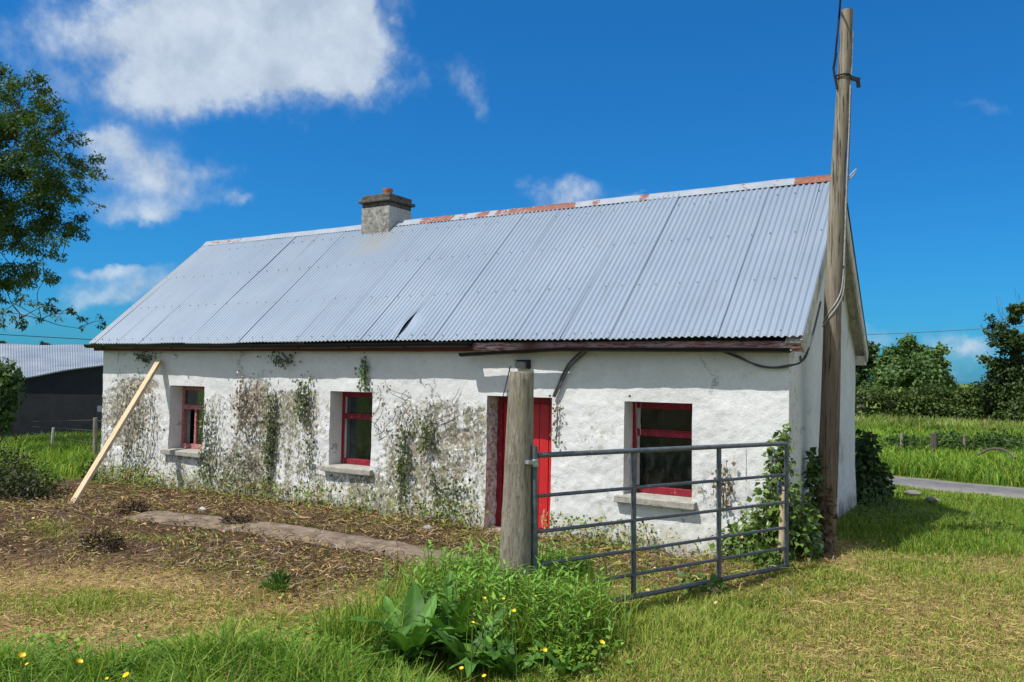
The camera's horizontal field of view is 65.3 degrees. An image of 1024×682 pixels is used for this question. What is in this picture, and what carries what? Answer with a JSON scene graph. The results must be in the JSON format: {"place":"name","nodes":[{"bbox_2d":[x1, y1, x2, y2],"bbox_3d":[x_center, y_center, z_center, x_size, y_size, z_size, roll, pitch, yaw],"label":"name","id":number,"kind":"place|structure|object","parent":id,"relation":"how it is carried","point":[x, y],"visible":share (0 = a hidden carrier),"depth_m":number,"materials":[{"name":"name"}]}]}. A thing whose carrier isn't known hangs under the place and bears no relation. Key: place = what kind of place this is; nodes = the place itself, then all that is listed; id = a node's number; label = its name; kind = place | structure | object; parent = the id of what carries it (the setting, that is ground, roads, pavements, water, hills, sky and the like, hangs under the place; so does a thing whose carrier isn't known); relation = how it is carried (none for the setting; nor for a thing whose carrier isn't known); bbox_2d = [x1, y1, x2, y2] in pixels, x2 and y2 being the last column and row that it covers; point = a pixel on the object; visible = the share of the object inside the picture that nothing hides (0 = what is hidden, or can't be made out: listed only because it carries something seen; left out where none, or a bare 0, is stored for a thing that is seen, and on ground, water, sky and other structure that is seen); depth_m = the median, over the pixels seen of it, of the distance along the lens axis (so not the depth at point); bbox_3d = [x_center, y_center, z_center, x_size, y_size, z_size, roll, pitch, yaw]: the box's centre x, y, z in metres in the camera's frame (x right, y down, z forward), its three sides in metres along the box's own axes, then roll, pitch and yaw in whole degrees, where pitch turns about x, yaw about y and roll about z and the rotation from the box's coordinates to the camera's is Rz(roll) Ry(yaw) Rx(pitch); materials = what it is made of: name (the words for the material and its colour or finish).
{"place":"outdoors","nodes":[
{"label":"outdoors","id":0,"kind":"place"},
{"bbox_2d":[0,334,92,339],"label":"overhead wire","id":1,"kind":"object","parent":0,"point":[48,337],"visible":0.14,"depth_m":46.06,"materials":[{"name":"black metal"}]},
{"bbox_2d":[0,428,100,481],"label":"field grass","id":2,"kind":"structure","parent":0,"point":[66,454],"depth_m":18.80,"materials":[{"name":"green plant"}]},
{"bbox_2d":[120,511,497,568],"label":"path","id":3,"kind":"structure","parent":0,"point":[301,531],"depth_m":9.79,"materials":[{"name":"concrete"}]},
{"bbox_2d":[0,384,1023,681],"bbox_3d":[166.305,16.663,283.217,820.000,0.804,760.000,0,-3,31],"label":"ground","id":4,"kind":"structure","parent":0,"point":[74,480],"depth_m":7.99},
{"bbox_2d":[0,357,26,443],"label":"bush","id":5,"kind":"object","parent":4,"relation":"on","point":[10,385],"visible":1,"depth_m":19.10,"materials":[{"name":"green plant"}]},
{"bbox_2d":[19,652,25,681],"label":"buttercup","id":6,"kind":"object","parent":4,"relation":"on","point":[22,655],"visible":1,"depth_m":4.35,"materials":[{"name":"yellow plant"}]},
{"bbox_2d":[0,436,71,501],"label":"bramble heap","id":7,"kind":"object","parent":4,"relation":"on","point":[15,481],"visible":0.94,"depth_m":12.54,"materials":[{"name":"green plant"}]},
{"bbox_2d":[40,341,51,344],"label":"tree","id":8,"kind":"object","parent":4,"relation":"on","point":[43,343],"visible":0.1,"depth_m":121.84,"materials":[{"name":"green plant"}]},
{"bbox_2d":[0,343,102,437],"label":"shed","id":9,"kind":"structure","parent":4,"relation":"on","point":[63,382],"depth_m":28.54,"materials":[{"name":"black metal"}]},
{"bbox_2d":[50,428,54,447],"bbox_3d":[-11.787,2.650,20.469,0.126,0.861,0.060,0,-3,24],"label":"stake","id":10,"kind":"object","parent":4,"relation":"on","point":[52,436],"visible":0.65,"depth_m":20.45,"materials":[{"name":"grey wood"}]},
{"bbox_2d":[0,62,114,332],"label":"ash tree","id":11,"kind":"object","parent":4,"relation":"on","point":[28,119],"visible":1,"depth_m":21.63,"materials":[{"name":"green plant"}]},
{"bbox_2d":[30,418,99,456],"bbox_3d":[-13.987,2.678,22.550,2.289,1.662,13.507,3,-3,-38],"label":"wire fence","id":12,"kind":"object","parent":4,"relation":"on","point":[95,435],"visible":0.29,"depth_m":18.16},
{"bbox_2d":[76,658,82,681],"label":"buttercup","id":13,"kind":"object","parent":4,"relation":"on","point":[79,660],"visible":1,"depth_m":4.22,"materials":[{"name":"yellow plant"}]},
{"bbox_2d":[78,442,100,480],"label":"bush","id":14,"kind":"object","parent":4,"relation":"on","point":[87,470],"visible":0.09,"depth_m":15.20,"materials":[{"name":"green plant"}]},
{"bbox_2d":[73,529,128,553],"bbox_3d":[-4.597,2.261,8.989,0.582,0.323,0.532,2,-2,-16],"label":"cuttings heap","id":15,"kind":"object","parent":4,"relation":"on","point":[113,545],"visible":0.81,"depth_m":8.94,"materials":[{"name":"brown plant"}]},
{"bbox_2d":[71,359,162,503],"bbox_3d":[-6.385,1.407,12.979,0.141,2.257,1.972,0,-2,13],"label":"plank","id":16,"kind":"object","parent":4,"relation":"on","point":[88,477],"visible":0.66,"depth_m":12.87,"materials":[{"name":"beige wood"}]},
{"bbox_2d":[114,498,152,514],"bbox_3d":[-5.267,2.332,11.169,0.571,0.300,0.537,1,-2,-11],"label":"cuttings heap","id":17,"kind":"object","parent":4,"relation":"on","point":[145,507],"visible":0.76,"depth_m":11.10,"materials":[{"name":"brown plant"}]},
{"bbox_2d":[217,511,254,524],"bbox_3d":[-3.563,2.327,10.365,0.488,0.265,0.470,2,-3,-32],"label":"cuttings heap","id":18,"kind":"object","parent":4,"relation":"on","point":[236,517],"visible":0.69,"depth_m":10.32,"materials":[{"name":"brown plant"}]},
{"bbox_2d":[260,567,292,592],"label":"weed","id":19,"kind":"object","parent":4,"relation":"on","point":[281,578],"visible":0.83,"depth_m":7.07,"materials":[{"name":"green plant"}]},
{"bbox_2d":[0,605,644,681],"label":"leafy groundcover","id":20,"kind":"object","parent":4,"relation":"on","point":[49,638],"visible":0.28,"depth_m":5.19,"materials":[{"name":"green plant"}]},
{"bbox_2d":[337,622,436,676],"bbox_3d":[-0.837,2.004,4.983,0.672,0.311,0.456,2,-3,-27],"label":"dock plant","id":21,"kind":"object","parent":4,"relation":"on","point":[389,655],"visible":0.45,"depth_m":5.03,"materials":[{"name":"green plant"}]},
{"bbox_2d":[343,583,478,664],"bbox_3d":[-0.732,1.945,5.239,0.848,0.466,0.862,0,-3,31],"label":"dock plant","id":22,"kind":"object","parent":4,"relation":"on","point":[417,634],"visible":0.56,"depth_m":5.35,"materials":[{"name":"green plant"}]},
{"bbox_2d":[83,464,765,561],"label":"wall weeds","id":23,"kind":"object","parent":4,"relation":"on","point":[106,481],"depth_m":11.31,"materials":[{"name":"green plant"}]},
{"bbox_2d":[376,582,478,631],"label":"dock plant","id":24,"kind":"object","parent":4,"relation":"on","point":[423,593],"visible":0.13,"depth_m":5.87,"materials":[{"name":"green plant"}]},
{"bbox_2d":[0,482,859,624],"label":"dead leaves","id":25,"kind":"object","parent":4,"relation":"on","point":[220,566],"visible":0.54,"depth_m":9.28,"materials":[{"name":"brown plant"}]},
{"bbox_2d":[0,480,887,651],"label":"dead cuttings","id":26,"kind":"object","parent":4,"relation":"on","point":[211,562],"visible":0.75,"depth_m":9.02,"materials":[{"name":"beige plant"}]},
{"bbox_2d":[414,569,493,658],"bbox_3d":[-0.339,1.911,5.447,0.829,0.574,0.729,2,-3,-23],"label":"dock plant","id":27,"kind":"object","parent":4,"relation":"on","point":[464,606],"visible":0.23,"depth_m":5.41,"materials":[{"name":"green plant"}]},
{"bbox_2d":[280,537,651,677],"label":"tall grass","id":28,"kind":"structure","parent":4,"relation":"on","point":[357,627],"depth_m":5.52,"materials":[{"name":"green plant"}]},
{"bbox_2d":[416,607,518,677],"bbox_3d":[-0.285,1.948,5.078,0.757,0.423,0.719,0,-3,31],"label":"dock plant","id":29,"kind":"object","parent":4,"relation":"on","point":[455,646],"visible":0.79,"depth_m":5.03,"materials":[{"name":"green plant"}]},
{"bbox_2d":[470,621,473,681],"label":"buttercup","id":30,"kind":"object","parent":4,"relation":"on","point":[472,650],"visible":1,"depth_m":4.43,"materials":[{"name":"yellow plant"}]},
{"bbox_2d":[84,174,868,557],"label":"cottage","id":31,"kind":"structure","parent":4,"relation":"on","point":[688,318],"depth_m":11.11,"materials":[{"name":"paint"}]},
{"bbox_2d":[106,365,164,482],"bbox_3d":[-6.726,1.587,14.238,1.736,2.303,0.098,0,-3,31],"label":"ivy","id":32,"kind":"object","parent":31,"relation":"attached to","point":[127,445],"visible":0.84,"depth_m":14.25,"materials":[{"name":"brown plant"}]},
{"bbox_2d":[114,351,175,367],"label":"ivy","id":33,"kind":"object","parent":31,"relation":"attached to","point":[143,358],"visible":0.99,"depth_m":14.17,"materials":[{"name":"green plant"}]},
{"bbox_2d":[160,386,204,457],"bbox_3d":[-5.516,1.366,13.746,1.045,1.183,0.425,0,-3,31],"label":"window","id":34,"kind":"structure","parent":31,"relation":"in","point":[187,449],"depth_m":13.90,"materials":[{"name":"red paint"}]},
{"bbox_2d":[194,393,221,485],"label":"ivy","id":35,"kind":"object","parent":31,"relation":"attached to","point":[206,445],"visible":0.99,"depth_m":13.23,"materials":[{"name":"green plant"}]},
{"bbox_2d":[197,446,264,496],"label":"ivy","id":36,"kind":"object","parent":31,"relation":"attached to","point":[243,468],"visible":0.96,"depth_m":12.80,"materials":[{"name":"green plant"}]},
{"bbox_2d":[227,370,260,438],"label":"ivy","id":37,"kind":"object","parent":31,"relation":"attached to","point":[239,408],"visible":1,"depth_m":12.80,"materials":[{"name":"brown plant"}]},
{"bbox_2d":[258,379,279,489],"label":"ivy","id":38,"kind":"object","parent":31,"relation":"attached to","point":[268,451],"visible":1,"depth_m":12.47,"materials":[{"name":"green plant"}]},
{"bbox_2d":[257,351,300,371],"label":"ivy","id":39,"kind":"object","parent":31,"relation":"attached to","point":[281,359],"visible":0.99,"depth_m":12.42,"materials":[{"name":"green plant"}]},
{"bbox_2d":[292,371,314,430],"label":"ivy","id":40,"kind":"object","parent":31,"relation":"attached to","point":[304,404],"visible":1,"depth_m":12.13,"materials":[{"name":"green plant"}]},
{"bbox_2d":[297,428,315,475],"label":"ivy","id":41,"kind":"object","parent":31,"relation":"attached to","point":[308,455],"visible":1,"depth_m":12.04,"materials":[{"name":"green plant"}]},
{"bbox_2d":[320,391,372,475],"bbox_3d":[-2.316,1.342,11.812,0.965,1.183,0.425,0,-3,31],"label":"window","id":42,"kind":"structure","parent":31,"relation":"in","point":[355,466],"depth_m":11.93,"materials":[{"name":"wood"}]},
{"bbox_2d":[354,352,369,391],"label":"ivy","id":43,"kind":"object","parent":31,"relation":"attached to","point":[362,361],"visible":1,"depth_m":11.53,"materials":[{"name":"green plant"}]},
{"bbox_2d":[391,418,414,510],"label":"ivy","id":44,"kind":"object","parent":31,"relation":"attached to","point":[403,466],"visible":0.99,"depth_m":11.09,"materials":[{"name":"green plant"}]},
{"bbox_2d":[371,382,460,439],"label":"ivy","id":45,"kind":"object","parent":31,"relation":"attached to","point":[404,413],"visible":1,"depth_m":11.22,"materials":[{"name":"brown plant"}]},
{"bbox_2d":[416,410,438,457],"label":"ivy","id":46,"kind":"object","parent":31,"relation":"attached to","point":[426,433],"visible":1,"depth_m":10.90,"materials":[{"name":"green plant"}]},
{"bbox_2d":[421,465,474,517],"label":"ivy","id":47,"kind":"object","parent":31,"relation":"attached to","point":[433,478],"visible":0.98,"depth_m":10.67,"materials":[{"name":"green plant"}]},
{"bbox_2d":[503,402,551,529],"bbox_3d":[0.243,1.636,10.466,0.819,1.638,0.045,0,-3,31],"label":"door","id":48,"kind":"structure","parent":31,"relation":"in","point":[542,413],"depth_m":10.35,"materials":[{"name":"red paint"}]},
{"bbox_2d":[548,395,563,443],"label":"ivy","id":49,"kind":"object","parent":31,"relation":"attached to","point":[555,422],"visible":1,"depth_m":9.89,"materials":[{"name":"green plant"}]},
{"bbox_2d":[614,402,696,509],"bbox_3d":[1.733,1.311,9.365,0.976,1.183,0.425,0,-3,31],"label":"window","id":50,"kind":"structure","parent":31,"relation":"in","point":[678,498],"depth_m":9.40,"materials":[{"name":"wood"}]},
{"bbox_2d":[711,460,735,507],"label":"ivy","id":51,"kind":"object","parent":31,"relation":"attached to","point":[729,483],"visible":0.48,"depth_m":8.78,"materials":[{"name":"green plant"}]},
{"bbox_2d":[709,423,823,563],"bbox_3d":[2.856,1.667,8.521,1.437,1.597,0.816,2,-2,-17],"label":"ivy","id":52,"kind":"object","parent":31,"relation":"attached to","point":[804,534],"visible":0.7,"depth_m":8.37,"materials":[{"name":"green plant"}]},
{"bbox_2d":[484,597,485,667],"bbox_3d":[-0.171,1.871,4.976,0.018,0.539,0.047,1,-2,-11],"label":"buttercup","id":53,"kind":"object","parent":4,"relation":"on","point":[485,631],"visible":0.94,"depth_m":4.98,"materials":[{"name":"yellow plant"}]},
{"bbox_2d":[364,534,624,679],"bbox_3d":[-0.135,1.921,5.907,1.989,0.726,2.210,1,-2,-1],"label":"weed clump","id":54,"kind":"object","parent":4,"relation":"on","point":[472,562],"visible":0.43,"depth_m":5.70,"materials":[{"name":"green plant"}]},
{"bbox_2d":[449,634,552,680],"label":"dock plant","id":55,"kind":"object","parent":4,"relation":"on","point":[508,656],"visible":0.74,"depth_m":4.89,"materials":[{"name":"green plant"}]},
{"bbox_2d":[500,597,504,648],"bbox_3d":[-0.079,1.879,5.015,0.063,0.527,0.018,2,-2,-19],"label":"buttercup","id":56,"kind":"object","parent":4,"relation":"on","point":[503,598],"visible":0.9,"depth_m":5.03,"materials":[{"name":"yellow plant"}]},
{"bbox_2d":[0,484,1023,681],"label":"grass","id":57,"kind":"structure","parent":4,"relation":"on","point":[253,663],"depth_m":6.00,"materials":[{"name":"green plant"}]},
{"bbox_2d":[0,486,1023,681],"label":"dry hay","id":58,"kind":"object","parent":4,"relation":"on","point":[335,598],"visible":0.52,"depth_m":6.51},
{"bbox_2d":[512,609,516,681],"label":"buttercup","id":59,"kind":"object","parent":4,"relation":"on","point":[513,610],"visible":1,"depth_m":4.66,"materials":[{"name":"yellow plant"}]},
{"bbox_2d":[499,371,533,591],"bbox_3d":[0.027,1.285,6.184,0.278,2.096,0.277,0,-3,31],"label":"gate post","id":60,"kind":"object","parent":4,"relation":"on","point":[516,535],"visible":0.72,"depth_m":6.09,"materials":[{"name":"grey wood"}]},
{"bbox_2d":[525,441,789,603],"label":"gate","id":61,"kind":"structure","parent":60,"relation":"attached to","point":[533,462],"depth_m":6.91,"materials":[{"name":"metal"}]},
{"bbox_2d":[531,595,536,652],"bbox_3d":[0.128,1.879,5.098,0.052,0.511,0.015,0,-2,12],"label":"buttercup","id":62,"kind":"object","parent":4,"relation":"on","point":[534,621],"visible":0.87,"depth_m":5.09,"materials":[{"name":"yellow plant"}]},
{"bbox_2d":[541,648,546,681],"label":"buttercup","id":63,"kind":"object","parent":4,"relation":"on","point":[544,649],"visible":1,"depth_m":3.95,"materials":[{"name":"yellow plant"}]},
{"bbox_2d":[531,638,592,680],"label":"dock plant","id":64,"kind":"object","parent":4,"relation":"on","point":[555,662],"visible":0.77,"depth_m":4.93,"materials":[{"name":"green plant"}]},
{"bbox_2d":[538,532,632,605],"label":"tall grass","id":65,"kind":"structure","parent":4,"relation":"on","point":[563,564],"depth_m":6.54,"materials":[{"name":"green plant"}]},
{"bbox_2d":[596,640,604,681],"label":"buttercup","id":66,"kind":"object","parent":4,"relation":"on","point":[602,642],"visible":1,"depth_m":4.53,"materials":[{"name":"yellow plant"}]},
{"bbox_2d":[677,571,728,597],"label":"weed","id":67,"kind":"object","parent":4,"relation":"on","point":[714,580],"visible":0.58,"depth_m":7.20,"materials":[{"name":"green plant"}]},
{"bbox_2d":[751,545,793,571],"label":"weed","id":68,"kind":"object","parent":4,"relation":"on","point":[772,560],"visible":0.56,"depth_m":8.03,"materials":[{"name":"green plant"}]},
{"bbox_2d":[777,486,783,559],"bbox_3d":[2.772,1.943,8.216,0.078,0.922,0.113,3,-3,-43],"label":"stake","id":69,"kind":"object","parent":4,"relation":"on","point":[781,532],"visible":0.26,"depth_m":8.18,"materials":[{"name":"beige wood"}]},
{"bbox_2d":[796,539,822,558],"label":"weed","id":70,"kind":"object","parent":4,"relation":"on","point":[819,552],"visible":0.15,"depth_m":8.54,"materials":[{"name":"green plant"}]},
{"bbox_2d":[816,0,860,552],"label":"utility pole","id":71,"kind":"object","parent":4,"relation":"on","point":[829,430],"visible":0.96,"depth_m":8.96,"materials":[{"name":"brown wood"}]},
{"bbox_2d":[796,447,828,549],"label":"ivy","id":72,"kind":"object","parent":71,"relation":"attached to","point":[813,476],"visible":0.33,"depth_m":8.98,"materials":[{"name":"green plant"}]},
{"bbox_2d":[815,486,837,553],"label":"ivy","id":73,"kind":"object","parent":71,"relation":"attached to","point":[831,512],"visible":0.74,"depth_m":8.89,"materials":[{"name":"green plant"}]},
{"bbox_2d":[855,341,893,409],"label":"tree","id":74,"kind":"object","parent":4,"relation":"on","point":[860,375],"visible":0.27,"depth_m":53.66,"materials":[{"name":"green plant"}]},
{"bbox_2d":[855,429,896,507],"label":"shrub","id":75,"kind":"object","parent":4,"relation":"on","point":[870,473],"visible":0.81,"depth_m":12.78,"materials":[{"name":"green plant"}]},
{"bbox_2d":[900,433,902,448],"bbox_3d":[10.632,2.913,21.807,0.088,0.784,0.111,0,-3,31],"label":"fence post","id":76,"kind":"object","parent":4,"relation":"on","point":[901,437],"visible":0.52,"depth_m":21.77,"materials":[{"name":"grey wood"}]},
{"bbox_2d":[904,489,920,495],"bbox_3d":[6.899,2.618,13.775,0.266,0.122,0.174,0,-3,31],"label":"stone","id":77,"kind":"object","parent":4,"relation":"on","point":[912,492],"visible":0.92,"depth_m":13.72,"materials":[{"name":"grey stone"}]},
{"bbox_2d":[863,333,962,404],"label":"tree","id":78,"kind":"object","parent":4,"relation":"on","point":[923,364],"visible":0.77,"depth_m":48.54,"materials":[{"name":"green plant"}]},
{"bbox_2d":[838,488,1017,536],"bbox_3d":[5.334,2.316,10.488,2.083,0.557,2.326,-1,-3,43],"label":"weed heap","id":79,"kind":"object","parent":4,"relation":"on","point":[886,498],"visible":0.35,"depth_m":10.67,"materials":[{"name":"green plant"}]},
{"bbox_2d":[924,497,939,502],"bbox_3d":[6.803,2.572,12.944,0.229,0.104,0.146,0,-3,31],"label":"stone","id":80,"kind":"object","parent":4,"relation":"on","point":[929,499],"visible":0.98,"depth_m":12.90,"materials":[{"name":"grey stone"}]},
{"bbox_2d":[930,433,937,450],"bbox_3d":[11.612,2.939,22.009,0.202,0.793,0.206,0,-3,31],"label":"fence post","id":81,"kind":"object","parent":4,"relation":"on","point":[934,440],"visible":0.55,"depth_m":21.94,"materials":[{"name":"grey wood"}]},
{"bbox_2d":[877,427,1023,451],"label":"bramble bank","id":82,"kind":"structure","parent":4,"relation":"on","point":[1009,442],"depth_m":22.42,"materials":[{"name":"green plant"}]},
{"bbox_2d":[886,476,1023,498],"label":"lane","id":83,"kind":"structure","parent":4,"relation":"on","point":[960,486],"depth_m":15.09,"materials":[{"name":"grey asphalt"}]},
{"bbox_2d":[963,435,965,451],"bbox_3d":[12.526,2.976,22.139,0.079,0.753,0.098,0,-3,31],"label":"fence post","id":84,"kind":"object","parent":4,"relation":"on","point":[964,442],"visible":0.34,"depth_m":22.11,"materials":[{"name":"grey wood"}]},
{"bbox_2d":[0,0,1023,383],"label":"sky","id":85,"kind":"structure","parent":0,"point":[211,120],"materials":[{"name":"blue"}]},
{"bbox_2d":[843,483,1023,535],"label":"verge grass","id":86,"kind":"structure","parent":0,"point":[907,487],"depth_m":13.27,"materials":[{"name":"green plant"}]},
{"bbox_2d":[855,415,1023,487],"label":"meadow grass","id":87,"kind":"structure","parent":0,"point":[998,467],"depth_m":18.84,"materials":[{"name":"green plant"}]},
{"bbox_2d":[855,379,1010,421],"bbox_3d":[18.422,2.928,38.071,27.492,2.680,3.894,1,-2,7],"label":"hedge","id":88,"kind":"object","parent":87,"relation":"on","point":[914,400],"visible":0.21,"depth_m":37.68,"materials":[{"name":"green plant"}]},
{"bbox_2d":[977,447,1015,458],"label":"fallen branch","id":89,"kind":"object","parent":87,"relation":"on","point":[997,448],"visible":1,"depth_m":17.81,"materials":[{"name":"grey wood"}]},
{"bbox_2d":[973,293,1023,423],"label":"tree","id":90,"kind":"object","parent":87,"relation":"on","point":[999,389],"visible":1,"depth_m":35.67,"materials":[{"name":"green plant"}]},
{"bbox_2d":[855,411,1023,431],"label":"seeding grass","id":91,"kind":"structure","parent":0,"point":[952,421],"depth_m":33.90,"materials":[{"name":"green plant"}]},
{"bbox_2d":[867,326,1023,334],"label":"overhead wire","id":92,"kind":"object","parent":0,"point":[937,331],"visible":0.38,"depth_m":48.82,"materials":[{"name":"black metal"}]}
]}

